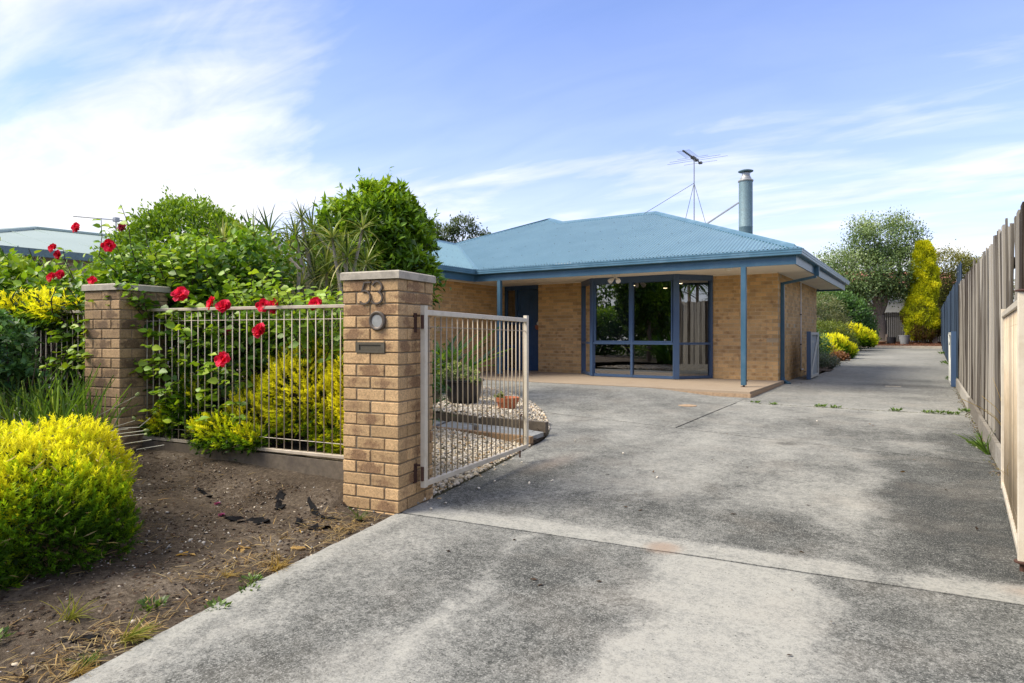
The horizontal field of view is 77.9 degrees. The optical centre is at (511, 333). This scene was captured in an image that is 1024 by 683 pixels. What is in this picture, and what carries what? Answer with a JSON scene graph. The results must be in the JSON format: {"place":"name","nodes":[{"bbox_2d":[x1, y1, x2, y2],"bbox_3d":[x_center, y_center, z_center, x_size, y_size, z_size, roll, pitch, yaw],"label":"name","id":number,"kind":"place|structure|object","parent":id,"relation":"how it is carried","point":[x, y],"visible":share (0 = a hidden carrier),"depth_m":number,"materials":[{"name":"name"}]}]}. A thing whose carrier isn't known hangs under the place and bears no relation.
{"place":"outdoors","nodes":[
{"label":"outdoors","id":0,"kind":"place"},
{"bbox_2d":[0,226,214,362],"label":"neighbour house","id":1,"kind":"structure","parent":0,"point":[32,239],"depth_m":24.06,"materials":[{"name":"white metal"}]},
{"bbox_2d":[73,216,122,231],"bbox_3d":[-19.483,-4.725,29.843,2.022,1.550,0.319,0,0,-13],"label":"distant antenna","id":2,"kind":"object","parent":1,"relation":"on","point":[115,219],"visible":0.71,"depth_m":29.90,"materials":[{"name":"metal"}]},
{"bbox_2d":[433,420,542,439],"bbox_3d":[-0.511,1.154,7.769,2.080,0.051,0.505,0,0,33],"label":"garden edging","id":3,"kind":"object","parent":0,"point":[537,434],"visible":0.41,"depth_m":7.57,"materials":[{"name":"grey concrete"}]},
{"bbox_2d":[0,0,1023,297],"label":"sky","id":4,"kind":"structure","parent":0,"point":[506,114],"materials":[{"name":"blue"}]},
{"bbox_2d":[81,354,998,456],"bbox_3d":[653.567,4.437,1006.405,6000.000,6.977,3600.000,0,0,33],"label":"ground","id":5,"kind":"structure","parent":0,"point":[438,398],"depth_m":13.06,"materials":[{"name":"brown soil"}]},
{"bbox_2d":[81,283,170,455],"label":"brick pillar","id":6,"kind":"structure","parent":5,"relation":"on","point":[114,340],"depth_m":5.63,"materials":[{"name":"brick"}]},
{"bbox_2d":[0,447,391,682],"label":"soil verge","id":7,"kind":"structure","parent":5,"relation":"on","point":[88,590],"depth_m":3.62,"materials":[{"name":"brown soil"}]},
{"bbox_2d":[0,625,14,641],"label":"weed","id":8,"kind":"object","parent":7,"relation":"on","point":[5,630],"visible":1,"depth_m":2.66,"materials":[{"name":"green plant"}]},
{"bbox_2d":[0,305,68,424],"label":"dark shrub","id":9,"kind":"object","parent":7,"relation":"on","point":[23,361],"visible":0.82,"depth_m":5.38,"materials":[{"name":"green plant"}]},
{"bbox_2d":[40,594,105,627],"bbox_3d":[-1.924,1.200,2.777,0.214,0.125,0.236,0,0,-11],"label":"grass tuft","id":10,"kind":"object","parent":7,"relation":"on","point":[73,615],"visible":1,"depth_m":2.79,"materials":[{"name":"green plant"}]},
{"bbox_2d":[0,412,150,590],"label":"golden bush","id":11,"kind":"object","parent":7,"relation":"on","point":[61,467],"visible":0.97,"depth_m":3.37,"materials":[{"name":"yellow plant"}]},
{"bbox_2d":[51,632,102,643],"bbox_3d":[-1.803,1.266,2.619,0.203,0.024,0.066,0,0,-11],"label":"weed mat scrap","id":12,"kind":"object","parent":7,"relation":"on","point":[87,637],"visible":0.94,"depth_m":2.62,"materials":[{"name":"plastic"}]},
{"bbox_2d":[0,362,162,490],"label":"iris clump","id":13,"kind":"object","parent":7,"relation":"on","point":[76,404],"visible":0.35,"depth_m":4.72,"materials":[{"name":"green plant"}]},
{"bbox_2d":[61,653,101,679],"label":"grass tuft","id":14,"kind":"object","parent":7,"relation":"on","point":[83,669],"visible":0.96,"depth_m":2.39,"materials":[{"name":"beige plant"}]},
{"bbox_2d":[60,648,107,666],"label":"grass tuft","id":15,"kind":"object","parent":7,"relation":"on","point":[87,661],"visible":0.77,"depth_m":2.46,"materials":[{"name":"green plant"}]},
{"bbox_2d":[116,605,162,650],"bbox_3d":[-1.550,1.220,2.628,0.180,0.145,0.201,0,0,33],"label":"grass tuft","id":16,"kind":"object","parent":7,"relation":"on","point":[134,634],"visible":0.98,"depth_m":2.64,"materials":[{"name":"green plant"}]},
{"bbox_2d":[136,595,169,610],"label":"weed","id":17,"kind":"object","parent":7,"relation":"on","point":[145,603],"visible":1,"depth_m":2.94,"materials":[{"name":"green plant"}]},
{"bbox_2d":[0,450,381,681],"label":"bark flakes","id":18,"kind":"object","parent":7,"relation":"on","point":[79,641],"visible":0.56,"depth_m":3.45,"materials":[{"name":"brown plant"}]},
{"bbox_2d":[0,464,386,682],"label":"straw","id":19,"kind":"object","parent":7,"relation":"on","point":[138,628],"visible":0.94,"depth_m":2.80,"materials":[{"name":"beige plant"}]},
{"bbox_2d":[197,488,212,496],"bbox_3d":[-2.287,1.184,4.715,0.237,0.050,0.050,0,0,39],"label":"weed mat scrap","id":20,"kind":"object","parent":7,"relation":"on","point":[202,491],"visible":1,"depth_m":4.71,"materials":[{"name":"fabric"}]},
{"bbox_2d":[218,561,245,577],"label":"grass tuft","id":21,"kind":"object","parent":7,"relation":"on","point":[229,574],"visible":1,"depth_m":3.30,"materials":[{"name":"beige plant"}]},
{"bbox_2d":[143,439,344,479],"bbox_3d":[-2.228,1.105,5.264,2.393,0.300,0.050,0,0,23],"label":"retaining sleeper","id":22,"kind":"object","parent":7,"relation":"on","point":[330,468],"visible":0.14,"depth_m":5.12,"materials":[{"name":"grey concrete"}]},
{"bbox_2d":[143,304,344,458],"bbox_3d":[-2.228,0.367,5.264,2.396,1.185,0.040,0,0,23],"label":"steel fence","id":23,"kind":"object","parent":22,"relation":"on","point":[284,450],"visible":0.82,"depth_m":5.16,"materials":[{"name":"metal"}]},
{"bbox_2d":[237,545,251,551],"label":"dry leaf","id":24,"kind":"object","parent":7,"relation":"on","point":[241,550],"visible":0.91,"depth_m":3.71,"materials":[{"name":"beige plant"}]},
{"bbox_2d":[224,516,269,523],"bbox_3d":[-1.768,1.239,4.219,0.315,0.039,0.133,0,0,-1],"label":"weed mat scrap","id":25,"kind":"object","parent":7,"relation":"on","point":[257,520],"visible":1,"depth_m":4.23,"materials":[{"name":"fabric"}]},
{"bbox_2d":[238,571,262,583],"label":"weed","id":26,"kind":"object","parent":7,"relation":"on","point":[250,577],"visible":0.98,"depth_m":3.27,"materials":[{"name":"green plant"}]},
{"bbox_2d":[275,490,285,509],"bbox_3d":[-1.673,1.201,4.576,0.081,0.083,0.271,0,0,-19],"label":"weed mat scrap","id":27,"kind":"object","parent":7,"relation":"on","point":[278,498],"visible":1,"depth_m":4.60,"materials":[{"name":"fabric"}]},
{"bbox_2d":[268,546,294,574],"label":"grass tuft","id":28,"kind":"object","parent":7,"relation":"on","point":[278,565],"visible":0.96,"depth_m":3.41,"materials":[{"name":"beige plant"}]},
{"bbox_2d":[290,546,304,548],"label":"dry leaf","id":29,"kind":"object","parent":7,"relation":"on","point":[295,547],"visible":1,"depth_m":3.72,"materials":[{"name":"beige plant"}]},
{"bbox_2d":[295,517,330,530],"bbox_3d":[-1.325,1.248,4.143,0.303,0.035,0.116,0,0,33],"label":"weed mat scrap","id":30,"kind":"object","parent":7,"relation":"on","point":[314,528],"visible":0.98,"depth_m":4.12,"materials":[{"name":"fabric"}]},
{"bbox_2d":[307,497,367,522],"bbox_3d":[-1.256,1.224,4.361,0.658,0.085,0.181,0,0,33],"label":"weed mat scrap","id":31,"kind":"object","parent":7,"relation":"on","point":[314,511],"visible":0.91,"depth_m":4.37,"materials":[{"name":"fabric"}]},
{"bbox_2d":[339,506,370,519],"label":"grass tuft","id":32,"kind":"object","parent":7,"relation":"on","point":[360,518],"visible":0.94,"depth_m":4.28,"materials":[{"name":"green plant"}]},
{"bbox_2d":[66,365,442,460],"bbox_3d":[-5.626,0.942,11.166,14.400,0.183,10.200,0,0,33],"label":"garden bed","id":33,"kind":"object","parent":5,"relation":"on","point":[303,446],"visible":0.06,"depth_m":5.56,"materials":[{"name":"soil"}]},
{"bbox_2d":[0,283,84,405],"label":"golden bush","id":34,"kind":"object","parent":33,"relation":"on","point":[28,305],"visible":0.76,"depth_m":6.26,"materials":[{"name":"yellow plant"}]},
{"bbox_2d":[0,237,107,343],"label":"boundary hedge","id":35,"kind":"object","parent":33,"relation":"on","point":[14,276],"visible":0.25,"depth_m":7.85,"materials":[{"name":"green plant"}]},
{"bbox_2d":[0,249,67,276],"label":"bare twig","id":36,"kind":"object","parent":35,"relation":"in","point":[38,263],"visible":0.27,"depth_m":8.10,"materials":[{"name":"plant"}]},
{"bbox_2d":[0,324,167,413],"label":"creeping shrub","id":37,"kind":"object","parent":33,"relation":"on","point":[73,373],"visible":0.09,"depth_m":6.27,"materials":[{"name":"green plant"}]},
{"bbox_2d":[35,205,305,375],"bbox_3d":[-3.353,-0.352,6.281,2.501,1.757,1.534,0,0,-11],"label":"hibiscus bush","id":38,"kind":"object","parent":33,"relation":"on","point":[149,270],"visible":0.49,"depth_m":6.09,"materials":[{"name":"green plant"}]},
{"bbox_2d":[80,184,298,371],"bbox_3d":[-4.530,-0.584,8.970,3.231,3.083,2.143,0,0,19],"label":"leafy tree","id":39,"kind":"object","parent":33,"relation":"on","point":[170,213],"visible":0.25,"depth_m":8.52,"materials":[{"name":"green plant"}]},
{"bbox_2d":[87,233,344,437],"bbox_3d":[-2.413,-0.054,5.877,2.878,1.981,1.915,0,0,33],"label":"hibiscus bush","id":40,"kind":"object","parent":33,"relation":"on","point":[248,295],"visible":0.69,"depth_m":5.55,"materials":[{"name":"green plant"}]},
{"bbox_2d":[137,336,344,459],"bbox_3d":[-2.010,0.553,5.565,2.719,1.122,1.116,0,0,11],"label":"golden bush","id":41,"kind":"object","parent":33,"relation":"on","point":[226,436],"visible":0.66,"depth_m":5.25,"materials":[{"name":"yellow plant"}]},
{"bbox_2d":[201,197,394,406],"bbox_3d":[-2.502,-0.392,7.640,2.830,2.744,1.628,0,0,33],"label":"dragon tree","id":42,"kind":"object","parent":33,"relation":"on","point":[311,275],"visible":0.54,"depth_m":7.41,"materials":[{"name":"green plant"}]},
{"bbox_2d":[176,282,465,425],"bbox_3d":[-2.508,0.212,7.933,4.319,1.787,2.157,0,0,33],"label":"understory shrub","id":43,"kind":"object","parent":33,"relation":"on","point":[437,365],"visible":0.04,"depth_m":7.31,"materials":[{"name":"green plant"}]},
{"bbox_2d":[294,166,450,311],"bbox_3d":[-2.402,-0.950,10.921,2.630,3.825,2.468,0,0,33],"label":"leafy tree","id":44,"kind":"object","parent":33,"relation":"on","point":[403,225],"visible":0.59,"depth_m":10.50,"materials":[{"name":"green plant"}]},
{"bbox_2d":[431,327,511,391],"bbox_3d":[-1.199,0.390,10.977,2.752,1.160,2.570,0,0,33],"label":"strap leaf plant","id":45,"kind":"object","parent":33,"relation":"on","point":[460,355],"visible":0.3,"depth_m":10.62,"materials":[{"name":"green plant"}]},
{"bbox_2d":[340,270,435,514],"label":"brick pillar","id":46,"kind":"structure","parent":5,"relation":"on","point":[381,403],"depth_m":4.49,"materials":[{"name":"brick"}]},
{"bbox_2d":[413,305,528,487],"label":"steel gate","id":47,"kind":"structure","parent":46,"relation":"attached to","point":[426,480],"depth_m":5.11,"materials":[{"name":"metal"}]},
{"bbox_2d":[428,211,490,242],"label":"gum tree","id":48,"kind":"object","parent":5,"relation":"on","point":[454,230],"visible":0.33,"depth_m":47.62,"materials":[{"name":"green plant"}]},
{"bbox_2d":[305,169,849,386],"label":"brick house","id":49,"kind":"structure","parent":5,"relation":"on","point":[679,301],"depth_m":15.21,"materials":[{"name":"brick"}]},
{"bbox_2d":[505,285,538,370],"bbox_3d":[0.382,-0.160,18.059,1.350,2.420,0.172,0,0,33],"label":"front door","id":50,"kind":"structure","parent":49,"relation":"in","point":[520,301],"depth_m":18.11,"materials":[{"name":"wood"}]},
{"bbox_2d":[608,274,620,283],"bbox_3d":[2.368,-1.258,14.572,0.321,0.220,0.218,0,0,33],"label":"spotlight","id":51,"kind":"object","parent":49,"relation":"attached to","point":[611,280],"visible":1,"depth_m":14.54,"materials":[{"name":"white paint"}]},
{"bbox_2d":[581,274,712,378],"bbox_3d":[3.056,-0.164,15.454,3.441,2.408,0.908,0,0,33],"label":"bay window","id":52,"kind":"structure","parent":49,"relation":"in","point":[649,326],"depth_m":14.90,"materials":[{"name":"blue glass"}]},
{"bbox_2d":[644,150,722,222],"bbox_3d":[5.287,-3.972,18.566,1.856,2.454,3.110,0,0,33],"label":"tv antenna","id":53,"kind":"object","parent":49,"relation":"attached to","point":[694,158],"visible":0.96,"depth_m":18.57,"materials":[{"name":"metal"}]},
{"bbox_2d":[819,360,833,371],"bbox_3d":[11.915,0.886,28.629,6.800,0.391,24.600,0,0,33],"label":"shrub bed","id":54,"kind":"object","parent":5,"relation":"on","point":[821,368],"visible":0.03,"depth_m":18.78,"materials":[{"name":"soil"}]},
{"bbox_2d":[816,325,836,356],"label":"dark bush","id":55,"kind":"object","parent":54,"relation":"on","point":[824,346],"visible":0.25,"depth_m":21.61,"materials":[{"name":"green plant"}]},
{"bbox_2d":[819,350,846,368],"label":"sage shrub","id":56,"kind":"object","parent":54,"relation":"on","point":[824,360],"visible":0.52,"depth_m":19.63,"materials":[{"name":"green plant"}]},
{"bbox_2d":[816,291,856,336],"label":"grey shrub","id":57,"kind":"object","parent":54,"relation":"on","point":[837,315],"visible":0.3,"depth_m":30.55,"materials":[{"name":"green plant"}]},
{"bbox_2d":[816,318,861,349],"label":"olive shrub","id":58,"kind":"object","parent":54,"relation":"on","point":[840,326],"visible":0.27,"depth_m":27.47,"materials":[{"name":"green plant"}]},
{"bbox_2d":[828,346,849,361],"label":"russet plant","id":59,"kind":"object","parent":54,"relation":"on","point":[841,356],"visible":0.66,"depth_m":23.26,"materials":[{"name":"brown plant"}]},
{"bbox_2d":[819,332,859,358],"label":"golden bush","id":60,"kind":"object","parent":54,"relation":"on","point":[840,342],"visible":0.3,"depth_m":24.64,"materials":[{"name":"yellow plant"}]},
{"bbox_2d":[816,290,881,339],"bbox_3d":[18.614,-1.002,35.459,4.207,3.814,2.994,0,0,-11],"label":"green shrub","id":61,"kind":"object","parent":54,"relation":"on","point":[863,318],"visible":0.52,"depth_m":34.74,"materials":[{"name":"green plant"}]},
{"bbox_2d":[832,321,879,349],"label":"golden bush","id":62,"kind":"object","parent":54,"relation":"on","point":[867,338],"visible":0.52,"depth_m":32.35,"materials":[{"name":"yellow plant"}]},
{"bbox_2d":[817,312,939,341],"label":"back fence","id":63,"kind":"object","parent":5,"relation":"on","point":[896,328],"visible":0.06,"depth_m":40.68,"materials":[{"name":"grey wood"}]},
{"bbox_2d":[819,271,950,341],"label":"house","id":64,"kind":"structure","parent":5,"relation":"on","point":[889,308],"depth_m":46.27,"materials":[{"name":"brown brick"}]},
{"bbox_2d":[857,346,942,350],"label":"kerb","id":65,"kind":"structure","parent":5,"relation":"on","point":[937,347],"depth_m":36.04,"materials":[{"name":"concrete"}]},
{"bbox_2d":[877,341,940,345],"bbox_3d":[21.300,0.656,39.914,10.250,0.346,4.750,0,0,33],"label":"mulch bed","id":66,"kind":"object","parent":5,"relation":"on","point":[923,344],"visible":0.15,"depth_m":37.88,"materials":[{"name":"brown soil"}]},
{"bbox_2d":[812,205,938,340],"bbox_3d":[22.469,-3.662,40.319,7.972,8.849,5.834,0,0,33],"label":"broad tree","id":67,"kind":"object","parent":66,"relation":"on","point":[877,283],"visible":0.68,"depth_m":39.38,"materials":[{"name":"green plant"}]},
{"bbox_2d":[886,337,895,343],"bbox_3d":[23.288,0.420,38.891,0.500,0.420,0.500,0,0,33],"label":"garden tub","id":68,"kind":"object","parent":66,"relation":"on","point":[891,339],"visible":0.93,"depth_m":38.70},
{"bbox_2d":[898,335,910,344],"bbox_3d":[23.712,0.370,38.258,0.630,0.560,0.630,0,0,33],"label":"garden tub","id":69,"kind":"object","parent":66,"relation":"on","point":[903,339],"visible":0.95,"depth_m":38.06,"materials":[{"name":"silver metal"}]},
{"bbox_2d":[899,238,942,342],"bbox_3d":[24.949,-2.524,38.670,2.380,6.597,2.345,0,0,33],"label":"golden conifer","id":70,"kind":"object","parent":66,"relation":"on","point":[927,255],"visible":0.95,"depth_m":38.08,"materials":[{"name":"yellow plant"}]},
{"bbox_2d":[941,261,961,377],"bbox_3d":[17.817,-0.217,25.946,0.134,2.650,30.154,0,0,33],"label":"blue fence","id":71,"kind":"object","parent":5,"relation":"on","point":[949,315],"visible":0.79,"depth_m":18.29,"materials":[{"name":"blue metal"}]},
{"bbox_2d":[900,239,1014,338],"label":"olive tree","id":72,"kind":"object","parent":5,"relation":"on","point":[966,260],"visible":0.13,"depth_m":41.93,"materials":[{"name":"green plant"}]},
{"bbox_2d":[69,348,1023,682],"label":"driveway","id":73,"kind":"structure","parent":0,"point":[701,566],"depth_m":3.41,"materials":[{"name":"concrete"}]},
{"bbox_2d":[204,596,231,610],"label":"weed","id":74,"kind":"object","parent":73,"relation":"on","point":[210,603],"visible":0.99,"depth_m":2.96,"materials":[{"name":"green plant"}]},
{"bbox_2d":[238,582,260,592],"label":"weed","id":75,"kind":"object","parent":73,"relation":"on","point":[241,588],"visible":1,"depth_m":3.15,"materials":[{"name":"green plant"}]},
{"bbox_2d":[413,427,531,506],"bbox_3d":[-1.143,1.206,6.227,2.700,0.134,2.600,0,0,33],"label":"gravel bed","id":76,"kind":"object","parent":73,"relation":"on","point":[445,490],"visible":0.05,"depth_m":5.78,"materials":[{"name":"beige gravel"}]},
{"bbox_2d":[432,426,532,446],"bbox_3d":[-0.475,1.189,7.388,1.644,0.122,0.075,0,0,33],"label":"edging sleeper","id":77,"kind":"object","parent":73,"relation":"on","point":[502,435],"visible":0.31,"depth_m":7.15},
{"bbox_2d":[432,386,550,436],"bbox_3d":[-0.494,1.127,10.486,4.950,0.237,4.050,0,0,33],"label":"gravel bed","id":78,"kind":"object","parent":73,"relation":"on","point":[501,416],"visible":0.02,"depth_m":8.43,"materials":[{"name":"beige gravel"}]},
{"bbox_2d":[436,360,483,403],"bbox_3d":[-0.727,0.719,9.439,0.784,0.663,0.610,0,0,33],"label":"planter pot","id":79,"kind":"object","parent":78,"relation":"on","point":[460,386],"visible":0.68,"depth_m":9.25,"materials":[{"name":"black plastic"}]},
{"bbox_2d":[431,412,548,433],"bbox_3d":[-0.421,1.120,8.068,1.994,0.140,0.075,0,0,33],"label":"edging sleeper","id":80,"kind":"object","parent":78,"relation":"on","point":[543,426],"visible":0.45,"depth_m":7.87,"materials":[{"name":"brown wood"}]},
{"bbox_2d":[494,391,518,408],"bbox_3d":[-0.073,0.928,8.954,0.357,0.253,0.340,0,0,33],"label":"terracotta pot","id":81,"kind":"object","parent":78,"relation":"on","point":[506,401],"visible":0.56,"depth_m":8.84,"materials":[{"name":"orange ceramic"}]},
{"bbox_2d":[529,428,545,444],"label":"edging","id":82,"kind":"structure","parent":73,"relation":"on","point":[536,440],"depth_m":7.19,"materials":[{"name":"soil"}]},
{"bbox_2d":[471,370,785,397],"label":"porch slab","id":83,"kind":"structure","parent":73,"relation":"on","point":[721,387],"depth_m":13.63,"materials":[{"name":"beige concrete"}]},
{"bbox_2d":[678,404,696,406],"bbox_3d":[2.855,1.178,10.308,0.300,0.027,0.300,0,0,33],"label":"cover plate","id":84,"kind":"object","parent":73,"relation":"on","point":[687,405],"visible":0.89,"depth_m":10.27,"materials":[{"name":"beige metal"}]},
{"bbox_2d":[430,420,977,509],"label":"pebbles","id":85,"kind":"object","parent":73,"relation":"on","point":[551,480],"visible":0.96,"depth_m":5.27,"materials":[{"name":"stone"}]},
{"bbox_2d":[446,373,978,654],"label":"fallen leaves","id":86,"kind":"object","parent":73,"relation":"on","point":[730,513],"visible":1,"depth_m":3.97,"materials":[{"name":"brown plant"}]},
{"bbox_2d":[807,331,818,379],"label":"panel gate","id":87,"kind":"structure","parent":73,"relation":"on","point":[812,354],"depth_m":15.61,"materials":[{"name":"grey metal"}]},
{"bbox_2d":[760,403,971,415],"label":"joint dirt","id":88,"kind":"structure","parent":73,"relation":"on","point":[865,409],"depth_m":9.70,"materials":[{"name":"soil"}]},
{"bbox_2d":[930,410,948,413],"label":"weed","id":89,"kind":"object","parent":73,"relation":"on","point":[941,411],"visible":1,"depth_m":9.19,"materials":[{"name":"green plant"}]},
{"bbox_2d":[948,331,955,386],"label":"panel gate","id":90,"kind":"structure","parent":73,"relation":"on","point":[952,358],"depth_m":13.16,"materials":[{"name":"white metal"}]},
{"bbox_2d":[946,411,959,414],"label":"weed","id":91,"kind":"object","parent":73,"relation":"on","point":[951,412],"visible":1,"depth_m":9.11,"materials":[{"name":"green plant"}]},
{"bbox_2d":[956,429,995,454],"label":"grass tuft","id":92,"kind":"object","parent":73,"relation":"on","point":[979,443],"visible":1,"depth_m":6.32,"materials":[{"name":"green plant"}]},
{"bbox_2d":[952,387,1006,512],"bbox_3d":[6.428,1.163,8.932,0.129,0.159,12.998,0,0,33],"label":"soil drift","id":93,"kind":"object","parent":73,"relation":"on","point":[961,400],"visible":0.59,"depth_m":8.02,"materials":[{"name":"soil"}]},
{"bbox_2d":[956,201,1023,471],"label":"paling fence","id":94,"kind":"object","parent":73,"relation":"on","point":[985,290],"visible":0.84,"depth_m":7.05,"materials":[{"name":"grey wood"}]},
{"bbox_2d":[962,382,1000,424],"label":"grass tuft","id":95,"kind":"object","parent":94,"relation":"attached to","point":[988,411],"visible":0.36,"depth_m":5.20,"materials":[{"name":"green plant"}]},
{"bbox_2d":[1001,289,1023,571],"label":"steel gate","id":96,"kind":"structure","parent":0,"point":[1012,390],"depth_m":3.74,"materials":[{"name":"beige paint"}]},
{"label":"retaining sleeper","id":97,"kind":"object","parent":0,"visible":0},
{"bbox_2d":[1,310,84,418],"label":"steel fence","id":98,"kind":"object","parent":97,"relation":"on","point":[76,311],"visible":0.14,"depth_m":6.20,"materials":[{"name":"paint"}]}
]}

